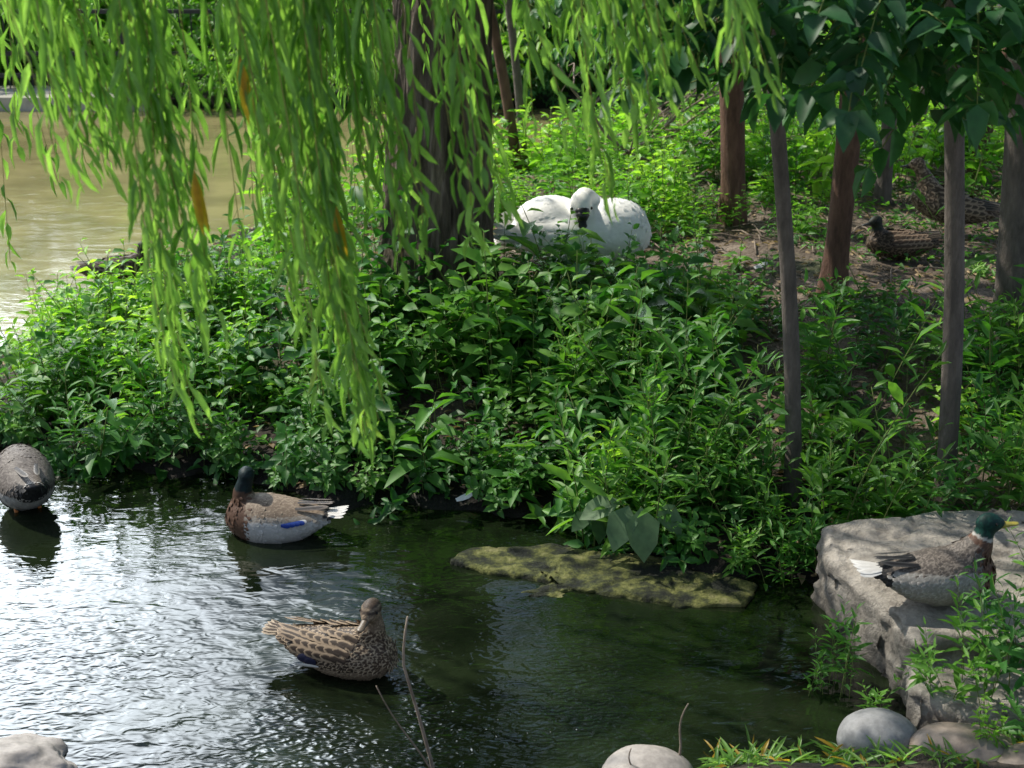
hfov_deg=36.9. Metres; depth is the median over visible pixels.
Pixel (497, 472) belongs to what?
broad leaved plant
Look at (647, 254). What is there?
leafy shrub
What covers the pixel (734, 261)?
ground herb
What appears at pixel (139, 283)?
leafy shrub
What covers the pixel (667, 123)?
fallen branch
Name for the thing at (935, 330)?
tall weed
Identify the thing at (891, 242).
mallard duck
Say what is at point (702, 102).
sunlit shrub
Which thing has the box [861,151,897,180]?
sunlit shrub
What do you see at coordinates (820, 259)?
ground herb
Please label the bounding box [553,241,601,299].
leafy shrub
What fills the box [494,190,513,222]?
sunlit shrub
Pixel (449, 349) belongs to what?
leafy shrub
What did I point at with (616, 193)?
sunlit shrub
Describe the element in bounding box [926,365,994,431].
sunlit shrub
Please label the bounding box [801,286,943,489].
tall weed
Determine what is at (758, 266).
feather
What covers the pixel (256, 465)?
broad leaved plant
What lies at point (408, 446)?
broad leaved plant
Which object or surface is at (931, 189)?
mallard duck
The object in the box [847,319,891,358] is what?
ground herb
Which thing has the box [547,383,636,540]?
tall weed
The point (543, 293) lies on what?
leafy shrub
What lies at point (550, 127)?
sunlit shrub
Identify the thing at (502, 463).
leafy shrub
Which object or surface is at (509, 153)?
sunlit shrub
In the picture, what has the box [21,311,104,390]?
sunlit shrub
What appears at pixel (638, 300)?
tall weed
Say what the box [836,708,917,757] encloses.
river stone
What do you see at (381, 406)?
broad leaved plant
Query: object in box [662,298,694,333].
leafy shrub
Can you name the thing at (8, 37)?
background shrub
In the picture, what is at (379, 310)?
leafy shrub
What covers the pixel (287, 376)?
tall weed
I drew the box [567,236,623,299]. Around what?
ground herb
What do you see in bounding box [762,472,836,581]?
tall weed
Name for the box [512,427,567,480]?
leafy shrub
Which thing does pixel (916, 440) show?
tall weed
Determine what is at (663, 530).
tall weed
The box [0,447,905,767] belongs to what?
stream water
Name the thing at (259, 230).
sunlit shrub
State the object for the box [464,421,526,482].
leafy shrub
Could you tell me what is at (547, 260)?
leafy shrub
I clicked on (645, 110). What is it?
sunlit shrub
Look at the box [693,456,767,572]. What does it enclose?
tall weed
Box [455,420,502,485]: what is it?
leafy shrub
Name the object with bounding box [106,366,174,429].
sunlit shrub
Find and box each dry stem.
[376,686,430,767]
[402,616,434,767]
[678,703,688,755]
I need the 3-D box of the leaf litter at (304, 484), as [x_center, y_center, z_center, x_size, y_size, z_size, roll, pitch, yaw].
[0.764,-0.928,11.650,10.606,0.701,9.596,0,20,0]
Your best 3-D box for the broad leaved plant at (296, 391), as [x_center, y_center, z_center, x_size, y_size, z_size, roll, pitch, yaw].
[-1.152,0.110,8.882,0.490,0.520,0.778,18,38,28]
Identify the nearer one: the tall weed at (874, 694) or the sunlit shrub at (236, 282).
the tall weed at (874, 694)
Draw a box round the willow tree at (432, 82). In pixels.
[0,0,881,468]
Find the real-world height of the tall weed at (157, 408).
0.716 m
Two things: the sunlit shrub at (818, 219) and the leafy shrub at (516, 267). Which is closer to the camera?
the leafy shrub at (516, 267)
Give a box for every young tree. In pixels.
[581,0,1023,507]
[716,0,1023,510]
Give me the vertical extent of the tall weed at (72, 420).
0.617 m
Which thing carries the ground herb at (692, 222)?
on the ground at (438, 500)
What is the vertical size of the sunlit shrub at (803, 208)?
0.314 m
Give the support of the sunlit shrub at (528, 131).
on the ground at (438, 500)
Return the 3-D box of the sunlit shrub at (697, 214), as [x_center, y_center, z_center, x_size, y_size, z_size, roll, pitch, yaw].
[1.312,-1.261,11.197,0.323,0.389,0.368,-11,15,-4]
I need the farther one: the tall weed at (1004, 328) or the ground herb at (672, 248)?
the ground herb at (672, 248)
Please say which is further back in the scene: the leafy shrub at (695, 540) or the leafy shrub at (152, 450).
the leafy shrub at (152, 450)
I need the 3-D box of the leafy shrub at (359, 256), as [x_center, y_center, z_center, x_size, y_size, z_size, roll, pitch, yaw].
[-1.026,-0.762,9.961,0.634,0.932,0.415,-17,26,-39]
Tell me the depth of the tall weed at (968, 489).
7.46 m
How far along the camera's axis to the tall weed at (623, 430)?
7.95 m
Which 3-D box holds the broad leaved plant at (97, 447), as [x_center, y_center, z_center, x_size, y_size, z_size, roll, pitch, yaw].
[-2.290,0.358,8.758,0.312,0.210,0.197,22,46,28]
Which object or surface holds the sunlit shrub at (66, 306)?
on the ground at (438, 500)
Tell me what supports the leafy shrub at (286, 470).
on the ground at (438, 500)
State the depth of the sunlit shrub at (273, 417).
9.05 m
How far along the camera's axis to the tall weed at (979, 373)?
7.94 m
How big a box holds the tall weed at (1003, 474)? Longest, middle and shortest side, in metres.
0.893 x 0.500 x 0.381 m
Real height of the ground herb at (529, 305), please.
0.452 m
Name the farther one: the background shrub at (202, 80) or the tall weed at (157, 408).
the background shrub at (202, 80)
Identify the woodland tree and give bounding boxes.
[492,2,522,178]
[504,0,528,172]
[518,0,824,226]
[679,0,1000,206]
[684,0,925,295]
[932,0,1023,350]
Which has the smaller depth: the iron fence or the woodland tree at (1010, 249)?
the woodland tree at (1010, 249)
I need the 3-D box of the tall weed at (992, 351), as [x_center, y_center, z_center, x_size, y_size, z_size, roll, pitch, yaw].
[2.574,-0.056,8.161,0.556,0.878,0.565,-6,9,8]
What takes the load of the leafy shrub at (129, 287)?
on the ground at (438, 500)
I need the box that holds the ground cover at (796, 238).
[0,148,1023,572]
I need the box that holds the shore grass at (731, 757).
[698,715,1023,767]
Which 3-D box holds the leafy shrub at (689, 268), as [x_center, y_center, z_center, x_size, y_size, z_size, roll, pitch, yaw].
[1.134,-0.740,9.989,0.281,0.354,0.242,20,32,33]
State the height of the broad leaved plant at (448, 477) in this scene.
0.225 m
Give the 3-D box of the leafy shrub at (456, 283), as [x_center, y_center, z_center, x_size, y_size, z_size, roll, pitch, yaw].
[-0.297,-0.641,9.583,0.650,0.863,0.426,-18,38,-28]
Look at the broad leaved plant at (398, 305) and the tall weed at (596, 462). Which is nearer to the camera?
the tall weed at (596, 462)
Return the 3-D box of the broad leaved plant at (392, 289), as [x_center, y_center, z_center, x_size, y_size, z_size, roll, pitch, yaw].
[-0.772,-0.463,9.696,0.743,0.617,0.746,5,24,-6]
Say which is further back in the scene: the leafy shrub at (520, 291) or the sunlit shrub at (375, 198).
the sunlit shrub at (375, 198)
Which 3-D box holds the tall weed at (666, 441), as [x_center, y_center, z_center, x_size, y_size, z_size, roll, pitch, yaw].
[0.924,0.323,7.750,0.895,0.888,0.318,-14,24,-33]
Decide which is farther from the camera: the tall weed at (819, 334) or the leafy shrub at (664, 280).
the leafy shrub at (664, 280)
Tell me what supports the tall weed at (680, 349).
on the ground at (438, 500)
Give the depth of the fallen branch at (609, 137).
12.78 m
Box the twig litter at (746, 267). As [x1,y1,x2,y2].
[355,154,1002,503]
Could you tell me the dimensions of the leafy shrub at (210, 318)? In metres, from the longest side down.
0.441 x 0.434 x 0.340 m
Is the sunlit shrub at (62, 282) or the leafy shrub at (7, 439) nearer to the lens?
the leafy shrub at (7, 439)
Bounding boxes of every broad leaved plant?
[35,425,66,455]
[40,444,73,462]
[73,424,140,483]
[94,444,129,467]
[186,442,237,483]
[234,453,275,480]
[259,347,346,448]
[291,393,345,452]
[294,418,351,487]
[297,284,387,383]
[302,427,348,471]
[309,460,356,498]
[313,375,397,441]
[321,375,410,460]
[321,381,398,416]
[344,301,413,417]
[353,486,409,524]
[356,273,425,341]
[360,283,407,333]
[378,332,462,402]
[384,384,470,491]
[385,300,436,353]
[385,410,430,453]
[391,283,460,354]
[407,459,462,499]
[413,423,462,468]
[415,283,485,359]
[443,369,508,449]
[446,307,535,392]
[447,292,553,387]
[453,229,562,316]
[460,257,532,361]
[473,331,564,410]
[473,444,540,508]
[474,436,497,470]
[478,432,558,491]
[493,436,537,495]
[502,441,528,482]
[505,192,636,318]
[510,347,602,402]
[515,308,594,415]
[522,501,571,532]
[525,397,633,490]
[528,349,600,453]
[534,244,694,374]
[538,439,600,504]
[546,279,619,337]
[548,476,602,550]
[550,331,596,385]
[550,362,600,419]
[563,351,640,429]
[577,264,677,378]
[588,438,687,514]
[595,253,715,345]
[595,420,660,473]
[605,345,702,428]
[608,314,700,369]
[613,274,695,319]
[621,328,733,418]
[652,518,700,573]
[664,417,696,453]
[670,334,712,386]
[676,313,748,380]
[680,460,764,528]
[756,395,867,466]
[766,515,805,545]
[774,368,812,399]
[809,364,888,430]
[961,373,983,413]
[962,340,1002,385]
[988,376,1023,433]
[1001,337,1023,375]
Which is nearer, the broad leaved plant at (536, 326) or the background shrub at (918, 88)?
the broad leaved plant at (536, 326)
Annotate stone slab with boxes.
[811,508,1023,694]
[900,662,1023,733]
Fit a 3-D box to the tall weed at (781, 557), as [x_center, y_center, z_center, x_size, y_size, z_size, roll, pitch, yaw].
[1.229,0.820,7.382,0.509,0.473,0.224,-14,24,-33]
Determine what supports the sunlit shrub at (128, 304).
on the ground at (438, 500)
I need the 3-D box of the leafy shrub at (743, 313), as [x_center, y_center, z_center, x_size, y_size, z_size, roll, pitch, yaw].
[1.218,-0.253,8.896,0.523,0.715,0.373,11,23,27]
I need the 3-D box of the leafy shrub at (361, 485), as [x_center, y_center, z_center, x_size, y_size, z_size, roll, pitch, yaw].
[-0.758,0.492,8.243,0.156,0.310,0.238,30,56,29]
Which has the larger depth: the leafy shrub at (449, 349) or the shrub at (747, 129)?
the shrub at (747, 129)
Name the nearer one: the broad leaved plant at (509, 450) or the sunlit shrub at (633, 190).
the broad leaved plant at (509, 450)
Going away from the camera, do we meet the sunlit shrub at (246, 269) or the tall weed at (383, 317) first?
the tall weed at (383, 317)
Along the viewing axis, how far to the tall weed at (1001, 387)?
8.45 m
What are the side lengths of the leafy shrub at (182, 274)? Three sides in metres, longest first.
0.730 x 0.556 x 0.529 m
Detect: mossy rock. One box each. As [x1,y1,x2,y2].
[450,543,757,608]
[521,582,571,597]
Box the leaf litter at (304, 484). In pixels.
[2,154,1023,584]
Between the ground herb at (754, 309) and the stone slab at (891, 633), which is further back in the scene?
the ground herb at (754, 309)
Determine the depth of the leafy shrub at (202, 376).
9.25 m
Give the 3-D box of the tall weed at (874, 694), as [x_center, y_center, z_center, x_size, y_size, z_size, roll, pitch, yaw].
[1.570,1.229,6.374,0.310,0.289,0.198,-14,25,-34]
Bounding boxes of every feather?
[455,493,471,500]
[754,262,767,268]
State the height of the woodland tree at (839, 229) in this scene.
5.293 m
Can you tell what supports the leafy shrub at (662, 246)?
on the ground at (438, 500)
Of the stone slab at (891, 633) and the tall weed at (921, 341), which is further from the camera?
the tall weed at (921, 341)
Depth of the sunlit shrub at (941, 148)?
13.70 m
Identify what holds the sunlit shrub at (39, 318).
on the ground at (438, 500)
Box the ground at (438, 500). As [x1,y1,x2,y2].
[0,0,1023,767]
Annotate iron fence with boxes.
[0,9,987,92]
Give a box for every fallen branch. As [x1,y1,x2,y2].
[558,63,769,173]
[586,82,763,169]
[623,84,718,154]
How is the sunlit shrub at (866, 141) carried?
on the ground at (438, 500)
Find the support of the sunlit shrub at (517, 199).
on the ground at (438, 500)
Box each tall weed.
[0,318,37,397]
[0,352,115,456]
[0,400,29,445]
[9,317,70,413]
[48,371,126,471]
[52,347,99,406]
[109,325,178,396]
[122,332,178,462]
[131,340,205,434]
[176,311,241,388]
[216,389,256,469]
[221,329,262,402]
[249,306,293,399]
[264,318,317,377]
[274,351,295,394]
[274,388,318,442]
[288,350,350,442]
[297,355,329,381]
[368,313,401,378]
[533,286,617,429]
[539,409,654,557]
[541,316,597,426]
[544,428,659,515]
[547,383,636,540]
[557,318,776,491]
[585,277,660,411]
[600,384,662,490]
[600,499,633,555]
[601,331,655,398]
[601,359,631,408]
[610,330,680,477]
[610,365,682,489]
[619,359,728,479]
[620,445,696,552]
[622,343,704,444]
[623,352,759,515]
[631,434,676,503]
[632,464,714,542]
[642,408,698,501]
[644,304,788,483]
[646,274,766,429]
[650,317,751,474]
[651,490,677,554]
[655,321,721,417]
[660,420,728,519]
[675,346,775,487]
[691,349,733,404]
[692,423,759,505]
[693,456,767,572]
[696,393,765,513]
[718,342,795,501]
[720,403,793,519]
[720,483,779,556]
[721,425,811,555]
[722,543,760,577]
[727,446,774,519]
[734,440,780,528]
[736,510,804,590]
[757,355,855,465]
[761,418,847,505]
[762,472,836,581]
[774,297,843,385]
[779,484,833,577]
[783,334,950,545]
[797,267,867,398]
[800,348,871,415]
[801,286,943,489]
[802,393,881,476]
[802,627,834,695]
[812,609,858,686]
[817,414,895,524]
[824,594,872,699]
[834,435,926,520]
[852,654,926,708]
[855,265,943,399]
[856,380,969,518]
[858,439,938,518]
[879,292,941,381]
[881,364,952,496]
[903,616,950,697]
[909,441,978,516]
[910,265,985,387]
[912,174,1023,376]
[916,427,1010,511]
[925,264,997,393]
[931,590,1008,715]
[934,334,1023,458]
[937,572,1017,688]
[939,296,1023,441]
[957,374,1023,499]
[960,557,1023,661]
[962,383,1023,510]
[965,269,1023,383]
[966,572,1023,700]
[970,397,1023,510]
[976,429,1023,483]
[977,344,1023,413]
[986,602,1023,663]
[997,695,1023,738]
[1000,371,1023,473]
[1005,515,1023,591]
[1007,264,1023,355]
[1012,316,1023,367]
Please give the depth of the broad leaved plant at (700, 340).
8.92 m
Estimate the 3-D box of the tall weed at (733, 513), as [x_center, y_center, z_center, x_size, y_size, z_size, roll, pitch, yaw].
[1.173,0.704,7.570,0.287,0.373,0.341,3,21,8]
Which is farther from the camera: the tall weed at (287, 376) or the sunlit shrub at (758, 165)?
the sunlit shrub at (758, 165)
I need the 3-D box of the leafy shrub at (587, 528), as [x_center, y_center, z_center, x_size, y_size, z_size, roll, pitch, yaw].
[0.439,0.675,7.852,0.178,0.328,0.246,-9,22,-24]
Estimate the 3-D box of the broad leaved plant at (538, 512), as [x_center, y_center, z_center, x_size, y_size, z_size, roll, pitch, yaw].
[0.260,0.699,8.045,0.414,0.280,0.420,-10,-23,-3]
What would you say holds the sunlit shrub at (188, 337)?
on the ground at (438, 500)
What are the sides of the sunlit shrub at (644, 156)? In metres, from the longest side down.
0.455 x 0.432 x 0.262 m
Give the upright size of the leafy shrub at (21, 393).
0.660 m
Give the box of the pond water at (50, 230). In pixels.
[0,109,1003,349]
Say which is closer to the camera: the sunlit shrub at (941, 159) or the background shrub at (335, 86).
the sunlit shrub at (941, 159)
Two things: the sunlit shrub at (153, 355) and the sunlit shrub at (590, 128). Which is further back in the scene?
the sunlit shrub at (590, 128)
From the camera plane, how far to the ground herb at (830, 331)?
9.29 m
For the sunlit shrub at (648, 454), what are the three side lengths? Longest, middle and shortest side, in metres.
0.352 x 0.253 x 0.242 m
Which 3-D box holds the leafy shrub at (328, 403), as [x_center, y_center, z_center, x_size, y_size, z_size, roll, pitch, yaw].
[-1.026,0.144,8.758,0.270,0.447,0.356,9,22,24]
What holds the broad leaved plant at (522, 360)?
on the ground at (438, 500)
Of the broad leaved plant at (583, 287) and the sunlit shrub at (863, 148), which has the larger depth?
the sunlit shrub at (863, 148)
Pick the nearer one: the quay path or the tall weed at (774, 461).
the tall weed at (774, 461)
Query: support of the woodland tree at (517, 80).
on the ground at (438, 500)
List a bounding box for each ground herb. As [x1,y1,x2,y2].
[520,282,573,347]
[529,252,579,305]
[539,300,600,338]
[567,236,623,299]
[641,272,731,319]
[648,201,675,241]
[649,244,682,299]
[659,279,741,323]
[669,220,716,253]
[670,207,721,242]
[675,250,758,319]
[692,288,737,331]
[698,261,733,288]
[708,267,759,307]
[719,263,775,307]
[722,236,779,278]
[723,291,763,318]
[737,293,847,333]
[760,217,777,237]
[813,250,822,266]
[813,275,876,314]
[816,263,869,311]
[822,319,846,343]
[839,282,890,319]
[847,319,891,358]
[881,291,917,319]
[967,254,990,278]
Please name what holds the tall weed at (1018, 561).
on the stone slab at (891, 633)
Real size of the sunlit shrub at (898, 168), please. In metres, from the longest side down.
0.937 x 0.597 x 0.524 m
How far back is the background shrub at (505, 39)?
18.92 m
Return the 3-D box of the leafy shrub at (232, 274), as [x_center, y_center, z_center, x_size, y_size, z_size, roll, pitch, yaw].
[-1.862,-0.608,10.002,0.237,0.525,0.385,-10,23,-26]
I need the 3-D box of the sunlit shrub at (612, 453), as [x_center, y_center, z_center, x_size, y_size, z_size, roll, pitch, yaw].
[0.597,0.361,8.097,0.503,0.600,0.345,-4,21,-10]
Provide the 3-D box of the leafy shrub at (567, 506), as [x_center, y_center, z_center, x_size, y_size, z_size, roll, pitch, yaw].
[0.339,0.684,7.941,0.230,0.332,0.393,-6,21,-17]
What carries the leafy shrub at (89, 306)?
on the ground at (438, 500)
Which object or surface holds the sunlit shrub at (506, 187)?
on the ground at (438, 500)
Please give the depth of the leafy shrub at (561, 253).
9.99 m
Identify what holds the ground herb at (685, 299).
on the ground at (438, 500)
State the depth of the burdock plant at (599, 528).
7.67 m
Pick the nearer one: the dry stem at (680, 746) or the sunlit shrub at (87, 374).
the dry stem at (680, 746)
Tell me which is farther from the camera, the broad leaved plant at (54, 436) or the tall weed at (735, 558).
the broad leaved plant at (54, 436)
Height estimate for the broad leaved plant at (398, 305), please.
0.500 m
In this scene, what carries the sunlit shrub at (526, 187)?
on the ground at (438, 500)
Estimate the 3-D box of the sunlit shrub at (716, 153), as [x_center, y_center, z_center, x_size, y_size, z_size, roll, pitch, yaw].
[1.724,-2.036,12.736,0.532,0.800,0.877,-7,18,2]
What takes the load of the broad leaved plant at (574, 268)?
on the ground at (438, 500)
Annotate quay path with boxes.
[0,86,173,110]
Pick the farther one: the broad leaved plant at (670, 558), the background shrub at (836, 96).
the background shrub at (836, 96)
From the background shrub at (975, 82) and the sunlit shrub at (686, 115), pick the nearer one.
the sunlit shrub at (686, 115)
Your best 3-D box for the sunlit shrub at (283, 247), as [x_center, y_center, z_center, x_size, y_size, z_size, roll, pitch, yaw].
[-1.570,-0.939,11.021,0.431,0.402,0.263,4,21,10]
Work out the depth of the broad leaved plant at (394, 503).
8.13 m
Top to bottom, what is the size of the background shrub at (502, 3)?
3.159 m
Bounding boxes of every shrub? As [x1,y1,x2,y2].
[0,0,174,79]
[0,2,46,72]
[0,15,71,61]
[0,317,50,381]
[0,343,51,442]
[0,410,35,447]
[4,0,179,68]
[4,326,74,413]
[4,393,40,444]
[5,0,192,84]
[8,356,36,400]
[14,272,85,330]
[17,340,53,384]
[21,303,63,363]
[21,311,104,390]
[22,272,85,365]
[28,268,82,322]
[28,270,119,324]
[30,320,89,402]
[33,291,89,335]
[34,287,120,395]
[36,375,84,427]
[37,14,118,69]
[46,322,141,389]
[47,339,124,409]
[47,449,85,482]
[51,289,68,344]
[62,314,124,411]
[63,248,125,367]
[63,291,96,336]
[71,265,122,307]
[71,283,106,331]
[72,238,145,344]
[73,383,191,482]
[75,294,165,372]
[79,401,124,445]
[83,286,159,376]
[83,309,124,344]
[88,279,140,325]
[93,248,133,331]
[96,0,243,72]
[98,281,149,328]
[102,0,243,72]
[103,308,154,413]
[104,417,155,463]
[106,336,154,388]
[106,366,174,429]
[108,44,156,102]
[112,260,180,348]
[115,313,191,396]
[117,292,149,331]
[118,239,162,303]
[119,319,180,373]
[125,275,162,328]
[126,270,162,294]
[136,238,194,317]
[141,334,200,403]
[142,258,182,326]
[143,0,243,86]
[143,274,205,372]
[144,413,170,461]
[146,30,228,110]
[147,320,244,403]
[151,245,189,297]
[153,318,200,378]
[159,389,203,442]
[160,277,218,350]
[163,394,207,456]
[166,333,214,387]
[173,353,255,460]
[175,215,259,306]
[176,332,234,411]
[178,272,229,322]
[179,288,232,342]
[180,43,253,111]
[182,249,234,312]
[184,306,276,413]
[186,0,231,66]
[186,206,250,310]
[189,236,262,277]
[190,290,274,388]
[190,305,215,333]
[193,408,240,461]
[194,313,224,357]
[202,342,276,420]
[206,32,284,103]
[206,431,255,478]
[208,265,242,330]
[208,270,249,306]
[211,0,353,66]
[211,296,271,388]
[212,251,243,320]
[215,227,274,327]
[216,266,250,296]
[220,317,299,417]
[221,283,262,338]
[231,256,281,284]
[232,219,280,277]
[237,140,293,253]
[238,373,294,416]
[244,233,275,278]
[245,273,280,332]
[246,192,272,248]
[246,269,286,320]
[248,372,303,424]
[250,221,311,361]
[250,250,368,370]
[251,156,302,215]
[254,187,292,227]
[261,423,318,490]
[261,455,283,490]
[263,232,306,270]
[264,169,314,257]
[270,208,293,274]
[270,414,327,488]
[279,350,331,413]
[281,333,325,393]
[286,190,316,245]
[288,155,365,228]
[292,292,325,349]
[292,385,309,418]
[297,322,330,369]
[297,375,357,444]
[298,328,388,442]
[299,272,374,320]
[302,215,360,299]
[302,288,323,331]
[302,358,378,469]
[302,373,341,421]
[304,204,385,289]
[315,193,357,230]
[320,277,417,382]
[325,345,391,386]
[328,31,384,111]
[330,165,455,316]
[333,305,414,349]
[334,309,391,377]
[335,61,378,104]
[336,1,392,65]
[338,343,401,463]
[341,143,384,229]
[348,448,386,501]
[354,184,381,224]
[354,249,426,339]
[355,142,385,201]
[356,438,404,503]
[357,122,383,189]
[357,270,409,341]
[358,297,379,329]
[367,266,426,342]
[380,269,416,347]
[389,317,449,389]
[393,277,484,389]
[417,207,516,320]
[429,287,525,367]
[443,422,482,476]
[445,227,553,387]
[454,268,566,387]
[454,440,509,517]
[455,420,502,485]
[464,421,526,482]
[476,336,544,413]
[476,443,510,480]
[483,386,538,438]
[490,167,518,223]
[491,136,524,185]
[492,0,583,112]
[492,0,629,95]
[492,28,553,112]
[492,97,532,174]
[492,99,539,174]
[492,120,511,179]
[492,217,534,291]
[494,0,584,91]
[494,145,518,175]
[494,178,516,202]
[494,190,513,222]
[495,448,553,507]
[500,251,519,291]
[502,242,544,291]
[503,99,574,172]
[504,0,674,91]
[506,53,581,109]
[506,104,573,174]
[506,257,538,314]
[507,312,541,348]
[509,184,538,209]
[510,365,605,439]
[511,169,532,202]
[512,212,590,285]
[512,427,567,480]
[516,253,593,371]
[518,113,582,176]
[521,333,559,385]
[522,0,675,94]
[527,121,558,171]
[530,276,570,314]
[531,224,599,286]
[531,263,578,359]
[532,152,571,198]
[537,389,577,434]
[540,106,612,183]
[540,121,572,175]
[541,328,614,410]
[542,389,592,480]
[545,229,579,284]
[548,2,786,145]
[551,485,590,534]
[552,110,591,150]
[553,155,594,197]
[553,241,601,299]
[556,262,638,376]
[563,131,632,184]
[564,103,620,161]
[570,91,605,160]
[572,155,624,198]
[572,323,636,458]
[577,153,619,188]
[577,164,613,195]
[579,488,614,544]
[585,398,668,486]
[588,120,624,163]
[590,79,625,164]
[594,278,669,344]
[595,111,635,172]
[599,246,637,286]
[599,466,631,510]
[603,173,641,204]
[605,270,652,308]
[606,79,693,168]
[607,240,649,290]
[608,222,677,284]
[610,379,664,430]
[611,313,673,405]
[613,155,661,240]
[613,179,630,198]
[618,78,671,160]
[620,91,718,179]
[620,146,666,207]
[621,311,675,414]
[622,158,678,221]
[626,115,695,172]
[626,147,682,204]
[630,122,675,164]
[631,134,691,226]
[636,379,683,431]
[637,435,676,470]
[641,463,690,525]
[644,261,697,310]
[646,121,700,214]
[649,219,687,281]
[650,306,682,351]
[651,218,724,313]
[652,178,694,232]
[653,190,682,226]
[655,428,723,477]
[659,150,710,204]
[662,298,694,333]
[664,242,702,281]
[665,105,719,158]
[665,187,707,237]
[672,179,695,225]
[673,211,773,363]
[674,292,760,393]
[676,116,717,156]
[676,507,718,564]
[679,94,715,154]
[685,95,719,156]
[686,197,713,226]
[691,0,878,130]
[691,100,745,182]
[692,89,762,143]
[698,72,749,154]
[698,92,764,136]
[701,94,787,175]
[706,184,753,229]
[706,432,738,499]
[710,133,762,178]
[717,142,764,182]
[744,98,813,200]
[745,132,769,180]
[748,156,800,198]
[749,130,771,170]
[752,105,801,155]
[755,168,803,207]
[760,82,936,160]
[761,103,829,181]
[766,283,799,337]
[770,192,797,216]
[782,19,928,140]
[782,82,835,147]
[789,119,834,170]
[792,187,817,226]
[792,204,827,238]
[793,115,830,186]
[797,90,864,199]
[797,95,839,152]
[800,334,850,396]
[802,421,836,471]
[806,204,822,225]
[808,120,878,161]
[812,274,838,309]
[818,84,904,155]
[818,184,830,206]
[831,447,946,520]
[837,11,982,138]
[843,296,891,340]
[848,310,880,369]
[856,266,911,312]
[860,122,880,155]
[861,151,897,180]
[862,93,933,191]
[864,472,910,511]
[867,121,880,154]
[884,298,938,340]
[894,105,943,174]
[897,104,1001,172]
[902,4,1002,144]
[907,5,1003,125]
[907,88,967,162]
[913,86,927,157]
[915,345,963,406]
[921,128,939,156]
[924,466,966,498]
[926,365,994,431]
[940,123,1004,153]
[965,48,1006,178]
[965,88,1004,194]
[965,139,998,187]
[969,692,1007,751]
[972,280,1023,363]
[973,325,989,349]
[990,126,1003,155]
[993,126,1004,185]
[1000,320,1023,388]
[1003,406,1023,453]
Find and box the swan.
[493,187,651,264]
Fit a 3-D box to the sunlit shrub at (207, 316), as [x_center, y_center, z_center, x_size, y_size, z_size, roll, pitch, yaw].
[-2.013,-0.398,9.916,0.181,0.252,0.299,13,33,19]
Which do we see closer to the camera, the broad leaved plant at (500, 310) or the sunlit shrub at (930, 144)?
the broad leaved plant at (500, 310)
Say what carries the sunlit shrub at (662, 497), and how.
on the ground at (438, 500)
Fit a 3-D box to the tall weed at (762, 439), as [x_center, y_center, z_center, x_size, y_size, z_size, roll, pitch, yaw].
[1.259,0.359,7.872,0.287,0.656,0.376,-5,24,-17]
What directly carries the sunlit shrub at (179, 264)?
on the ground at (438, 500)
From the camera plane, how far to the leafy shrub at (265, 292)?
9.57 m
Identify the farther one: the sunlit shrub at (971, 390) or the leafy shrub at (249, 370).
the leafy shrub at (249, 370)
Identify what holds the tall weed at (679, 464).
on the ground at (438, 500)
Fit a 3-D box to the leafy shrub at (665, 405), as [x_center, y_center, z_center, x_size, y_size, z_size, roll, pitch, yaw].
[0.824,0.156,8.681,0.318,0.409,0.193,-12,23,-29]
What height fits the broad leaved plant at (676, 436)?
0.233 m
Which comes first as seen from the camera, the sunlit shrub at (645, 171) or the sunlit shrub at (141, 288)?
the sunlit shrub at (141, 288)
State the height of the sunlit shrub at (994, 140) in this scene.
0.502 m
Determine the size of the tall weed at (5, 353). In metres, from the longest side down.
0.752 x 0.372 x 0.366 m
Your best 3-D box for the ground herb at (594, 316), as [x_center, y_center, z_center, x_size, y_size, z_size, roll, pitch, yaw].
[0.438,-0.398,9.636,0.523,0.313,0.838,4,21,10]
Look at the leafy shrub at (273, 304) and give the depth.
10.02 m
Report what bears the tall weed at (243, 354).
on the ground at (438, 500)
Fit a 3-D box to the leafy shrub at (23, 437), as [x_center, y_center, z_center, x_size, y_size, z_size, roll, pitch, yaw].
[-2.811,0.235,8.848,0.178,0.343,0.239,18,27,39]
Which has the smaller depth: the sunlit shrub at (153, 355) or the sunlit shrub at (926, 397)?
the sunlit shrub at (926, 397)
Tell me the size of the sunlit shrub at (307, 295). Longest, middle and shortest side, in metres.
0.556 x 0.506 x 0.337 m
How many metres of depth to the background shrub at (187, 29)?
20.81 m
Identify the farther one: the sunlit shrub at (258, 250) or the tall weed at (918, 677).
the sunlit shrub at (258, 250)
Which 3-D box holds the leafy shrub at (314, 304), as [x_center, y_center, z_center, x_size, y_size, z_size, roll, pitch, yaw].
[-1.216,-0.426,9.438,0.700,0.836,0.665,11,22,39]
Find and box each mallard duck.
[0,443,55,512]
[69,241,149,282]
[225,466,348,543]
[261,598,398,680]
[850,513,1018,606]
[862,215,943,259]
[900,157,999,232]
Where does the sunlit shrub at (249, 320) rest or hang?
on the ground at (438, 500)
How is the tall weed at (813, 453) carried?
on the ground at (438, 500)
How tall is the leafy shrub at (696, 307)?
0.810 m
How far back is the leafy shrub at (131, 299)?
9.81 m
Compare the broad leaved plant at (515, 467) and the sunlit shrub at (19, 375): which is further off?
the sunlit shrub at (19, 375)
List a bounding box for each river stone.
[0,733,77,767]
[602,744,692,767]
[615,764,639,767]
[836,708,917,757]
[908,722,1011,761]
[996,742,1023,764]
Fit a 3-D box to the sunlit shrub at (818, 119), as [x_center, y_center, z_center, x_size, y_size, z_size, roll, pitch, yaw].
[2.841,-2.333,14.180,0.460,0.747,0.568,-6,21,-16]
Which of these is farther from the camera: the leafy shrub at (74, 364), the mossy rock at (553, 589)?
the leafy shrub at (74, 364)
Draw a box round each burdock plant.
[572,511,607,546]
[579,495,681,562]

